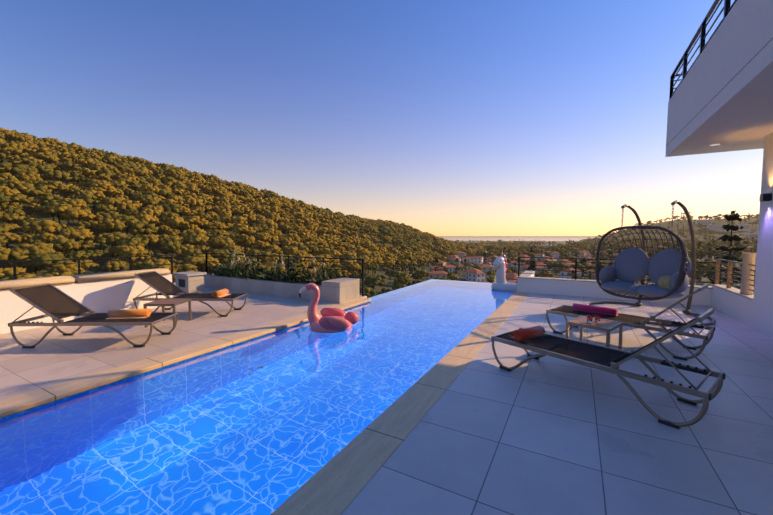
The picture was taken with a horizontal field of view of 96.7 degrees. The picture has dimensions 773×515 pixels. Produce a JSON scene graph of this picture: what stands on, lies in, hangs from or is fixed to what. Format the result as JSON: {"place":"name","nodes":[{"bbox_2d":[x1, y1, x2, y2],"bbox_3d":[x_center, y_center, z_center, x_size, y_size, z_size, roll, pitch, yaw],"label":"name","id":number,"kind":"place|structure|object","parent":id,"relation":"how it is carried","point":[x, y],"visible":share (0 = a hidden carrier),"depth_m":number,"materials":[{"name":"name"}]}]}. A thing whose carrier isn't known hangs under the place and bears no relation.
{"place":"outdoors","nodes":[
{"label":"outdoors","id":0,"kind":"place"},
{"bbox_2d":[0,274,172,333],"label":"parapet wall","id":1,"kind":"structure","parent":0,"point":[13,307],"depth_m":5.97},
{"bbox_2d":[0,268,169,289],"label":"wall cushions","id":2,"kind":"object","parent":1,"relation":"on","point":[53,280],"depth_m":6.50,"materials":[{"name":"beige fabric"}]},
{"bbox_2d":[42,282,141,320],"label":"wall","id":3,"kind":"structure","parent":1,"relation":"attached to","point":[96,299],"depth_m":6.92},
{"bbox_2d":[0,283,366,399],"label":"deck terrace","id":4,"kind":"structure","parent":0,"point":[54,356],"depth_m":5.35,"materials":[{"name":"beige tile"}]},
{"bbox_2d":[8,283,177,347],"bbox_3d":[-4.409,0.856,5.266,2.017,0.857,0.684,0,4,-2],"label":"lounger","id":5,"kind":"object","parent":4,"relation":"on","point":[54,303],"visible":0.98,"depth_m":5.10,"materials":[{"name":"fabric"}]},
{"bbox_2d":[106,309,150,319],"bbox_3d":[-3.952,0.860,5.266,0.550,0.126,0.186,0,4,-7],"label":"towel","id":6,"kind":"object","parent":5,"relation":"on","point":[128,313],"visible":0.98,"depth_m":5.24,"materials":[{"name":"orange fabric"}]},
{"bbox_2d":[0,253,207,283],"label":"railing","id":7,"kind":"object","parent":4,"relation":"on","point":[14,266],"visible":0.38,"depth_m":9.73,"materials":[{"name":"black metal"}]},
{"bbox_2d":[143,298,191,327],"bbox_3d":[-3.991,1.008,6.295,0.535,0.420,0.535,0,4,-1],"label":"side table","id":8,"kind":"object","parent":4,"relation":"on","point":[172,302],"visible":0.94,"depth_m":6.21,"materials":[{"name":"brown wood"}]},
{"bbox_2d":[133,271,246,316],"bbox_3d":[-4.057,0.736,7.184,2.017,0.857,0.684,0,4,1],"label":"lounger","id":9,"kind":"object","parent":4,"relation":"on","point":[161,284],"visible":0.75,"depth_m":7.08,"materials":[{"name":"fabric"}]},
{"bbox_2d":[211,288,230,297],"bbox_3d":[-3.439,0.741,7.171,0.186,0.126,0.420,0,4,6],"label":"towel","id":10,"kind":"object","parent":9,"relation":"on","point":[220,293],"visible":1,"depth_m":7.08,"materials":[{"name":"orange fabric"}]},
{"bbox_2d":[173,271,206,292],"bbox_3d":[-5.537,0.715,9.684,0.700,0.580,0.550,2,4,29],"label":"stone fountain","id":11,"kind":"object","parent":4,"relation":"on","point":[194,281],"visible":0.86,"depth_m":9.51,"materials":[{"name":"white stone"}]},
{"bbox_2d":[179,279,184,286],"bbox_3d":[-5.645,0.708,9.488,0.300,0.220,0.015,2,4,29],"label":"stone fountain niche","id":12,"kind":"object","parent":11,"relation":"attached to","point":[181,282],"visible":0.93,"depth_m":9.48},
{"bbox_2d":[204,273,359,303],"bbox_3d":[-3.291,0.744,9.871,5.450,0.500,0.850,2,4,29],"label":"planter box","id":13,"kind":"object","parent":4,"relation":"on","point":[339,290],"visible":0.73,"depth_m":9.00,"materials":[{"name":"stone"}]},
{"bbox_2d":[206,253,363,295],"bbox_3d":[-3.555,0.437,10.771,6.740,1.000,0.050,2,4,29],"label":"fence","id":14,"kind":"object","parent":4,"relation":"on","point":[323,261],"visible":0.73,"depth_m":10.06,"materials":[{"name":"black metal"}]},
{"bbox_2d":[0,152,758,297],"bbox_3d":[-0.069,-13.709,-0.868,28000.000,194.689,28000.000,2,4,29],"label":"terrain ground","id":15,"kind":"structure","parent":0,"point":[154,247],"depth_m":188.16,"materials":[{"name":"green plant"}]},
{"bbox_2d":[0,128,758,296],"bbox_3d":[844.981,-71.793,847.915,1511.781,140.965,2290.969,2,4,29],"label":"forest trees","id":16,"kind":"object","parent":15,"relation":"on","point":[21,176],"visible":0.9,"depth_m":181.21,"materials":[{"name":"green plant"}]},
{"bbox_2d":[428,239,755,284],"bbox_3d":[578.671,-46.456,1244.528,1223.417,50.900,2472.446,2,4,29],"label":"village houses","id":17,"kind":"structure","parent":15,"relation":"on","point":[474,275],"depth_m":295.33,"materials":[{"name":"stone"}]},
{"bbox_2d":[695,220,757,237],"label":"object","id":18,"kind":"object","parent":15,"relation":"on","point":[715,227],"visible":0.52,"depth_m":1109.27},
{"bbox_2d":[752,132,772,337],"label":"building wall","id":19,"kind":"structure","parent":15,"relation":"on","point":[762,318],"depth_m":5.72,"materials":[{"name":"white paint"}]},
{"bbox_2d":[665,0,772,156],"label":"balcony slab","id":20,"kind":"structure","parent":19,"relation":"attached to","point":[735,113],"depth_m":4.75,"materials":[{"name":"white paint"}]},
{"bbox_2d":[669,0,736,99],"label":"balcony railing","id":21,"kind":"structure","parent":20,"relation":"on","point":[726,8],"depth_m":5.46,"materials":[{"name":"black metal"}]},
{"bbox_2d":[666,37,772,145],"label":"balcony edge trim","id":22,"kind":"structure","parent":20,"relation":"attached to","point":[722,89],"depth_m":4.49,"materials":[{"name":"white paint"}]},
{"bbox_2d":[759,193,771,201],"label":"wall lamp","id":23,"kind":"object","parent":19,"relation":"attached to","point":[766,197],"visible":1,"depth_m":5.60,"materials":[{"name":"black metal"}]},
{"bbox_2d":[0,0,763,235],"label":"sky","id":24,"kind":"structure","parent":0,"point":[435,117],"materials":[{"name":"blue"}]},
{"bbox_2d":[437,236,600,240],"bbox_3d":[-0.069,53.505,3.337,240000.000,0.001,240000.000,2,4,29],"label":"sea water","id":25,"kind":"structure","parent":0,"point":[521,238],"depth_m":7399.89,"materials":[{"name":"blue liquid"}]},
{"bbox_2d":[341,293,772,514],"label":"deck terrace","id":26,"kind":"structure","parent":0,"point":[544,435],"depth_m":2.76,"materials":[{"name":"grey tile"}]},
{"bbox_2d":[565,316,622,349],"bbox_3d":[2.883,1.103,4.777,0.535,0.420,0.535,-3,5,-40],"label":"side table","id":27,"kind":"object","parent":26,"relation":"on","point":[606,326],"visible":0.85,"depth_m":4.72,"materials":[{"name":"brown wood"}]},
{"bbox_2d":[587,315,592,322],"bbox_3d":[2.806,0.847,4.746,0.074,0.095,0.074,2,4,29],"label":"glass","id":28,"kind":"object","parent":27,"relation":"on","point":[589,318],"visible":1,"depth_m":4.72,"materials":[{"name":"white"}]},
{"bbox_2d":[595,314,600,321],"bbox_3d":[2.933,0.845,4.768,0.074,0.095,0.074,2,4,29],"label":"glass","id":29,"kind":"object","parent":27,"relation":"on","point":[597,318],"visible":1,"depth_m":4.75,"materials":[{"name":"white"}]},
{"bbox_2d":[491,308,725,429],"bbox_3d":[2.188,0.906,3.690,0.684,0.954,2.017,-3,5,-38],"label":"lounger","id":30,"kind":"object","parent":26,"relation":"on","point":[604,358],"visible":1,"depth_m":3.38,"materials":[{"name":"fabric"}]},
{"bbox_2d":[510,326,544,340],"bbox_3d":[1.737,0.924,4.238,0.420,0.126,0.186,-2,4,-28],"label":"towel","id":31,"kind":"object","parent":30,"relation":"on","point":[527,333],"visible":1,"depth_m":4.15,"materials":[{"name":"red fabric"}]},
{"bbox_2d":[546,284,715,360],"bbox_3d":[3.600,0.809,5.251,0.684,0.954,2.017,-3,5,-40],"label":"lounger","id":32,"kind":"object","parent":26,"relation":"on","point":[635,321],"visible":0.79,"depth_m":4.88,"materials":[{"name":"fabric"}]},
{"bbox_2d":[573,303,617,315],"bbox_3d":[3.391,0.840,5.583,0.620,0.126,0.186,4,5,44],"label":"towel","id":33,"kind":"object","parent":32,"relation":"on","point":[609,311],"visible":1,"depth_m":5.51,"materials":[{"name":"fabric"}]},
{"bbox_2d":[586,200,715,326],"bbox_3d":[5.301,0.021,7.053,1.929,2.295,2.199,-2,4,-27],"label":"swing chair","id":34,"kind":"object","parent":26,"relation":"on","point":[668,270],"visible":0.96,"depth_m":7.02,"materials":[{"name":"wicker"}]},
{"bbox_2d":[517,273,752,326],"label":"parapet wall","id":35,"kind":"structure","parent":0,"point":[737,307],"depth_m":8.28,"materials":[{"name":"white paint"}]},
{"bbox_2d":[518,257,721,284],"bbox_3d":[5.758,0.331,8.946,4.390,0.580,0.050,2,4,29],"label":"fence","id":36,"kind":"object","parent":35,"relation":"on","point":[575,262],"depth_m":9.28,"materials":[{"name":"black metal"}]},
{"bbox_2d":[516,271,753,299],"bbox_3d":[5.803,0.599,8.909,5.828,0.110,2.217,5,6,55],"label":"wall coping","id":37,"kind":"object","parent":35,"relation":"on","point":[736,291],"depth_m":8.54,"materials":[{"name":"beige stone"}]},
{"bbox_2d":[715,259,755,290],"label":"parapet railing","id":38,"kind":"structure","parent":35,"relation":"on","point":[728,273],"depth_m":7.25,"materials":[{"name":"grey metal"}]},
{"bbox_2d":[740,253,756,294],"bbox_3d":[6.829,0.302,6.489,0.200,0.785,0.200,2,4,29],"label":"tall vase","id":39,"kind":"object","parent":35,"relation":"on","point":[749,258],"visible":0.96,"depth_m":6.44,"materials":[{"name":"ceramic"}]},
{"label":"planter soil","id":40,"kind":"structure","parent":0,"visible":0},
{"bbox_2d":[211,251,334,284],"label":"planter plants","id":41,"kind":"object","parent":40,"relation":"on","point":[294,276],"visible":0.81,"depth_m":9.63,"materials":[{"name":"green plant"}]},
{"bbox_3d":[-2.721,5.717,4.854,15.000,5.200,21.300,2,4,29],"label":"platform wall","id":42,"kind":"object","parent":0,"visible":0},
{"bbox_2d":[0,302,367,418],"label":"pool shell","id":43,"kind":"object","parent":42,"relation":"on","point":[147,372],"depth_m":4.13,"materials":[{"name":"tile"}]},
{"bbox_2d":[0,298,370,417],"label":"kerb coping","id":44,"kind":"structure","parent":43,"relation":"on","point":[27,400],"depth_m":4.20,"materials":[{"name":"stone"}]},
{"bbox_2d":[0,279,514,514],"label":"pool water","id":45,"kind":"structure","parent":43,"relation":"on","point":[220,432],"depth_m":3.17,"materials":[{"name":"blue liquid"}]},
{"bbox_2d":[298,283,358,332],"bbox_3d":[-0.983,0.908,6.331,0.889,0.898,0.889,3,4,36],"label":"flamingo float","id":46,"kind":"object","parent":45,"relation":"on","point":[332,320],"visible":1,"depth_m":6.20,"materials":[{"name":"pink plastic"}]},
{"bbox_2d":[491,250,516,291],"bbox_3d":[3.828,0.453,10.764,1.032,1.363,1.033,1,4,16],"label":"unicorn float","id":47,"kind":"object","parent":45,"relation":"on","point":[500,283],"visible":0.77,"depth_m":10.48,"materials":[{"name":"white plastic"}]},
{"bbox_2d":[270,292,528,514],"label":"kerb coping","id":48,"kind":"structure","parent":43,"relation":"on","point":[338,482],"depth_m":2.74,"materials":[{"name":"stone"}]}
]}

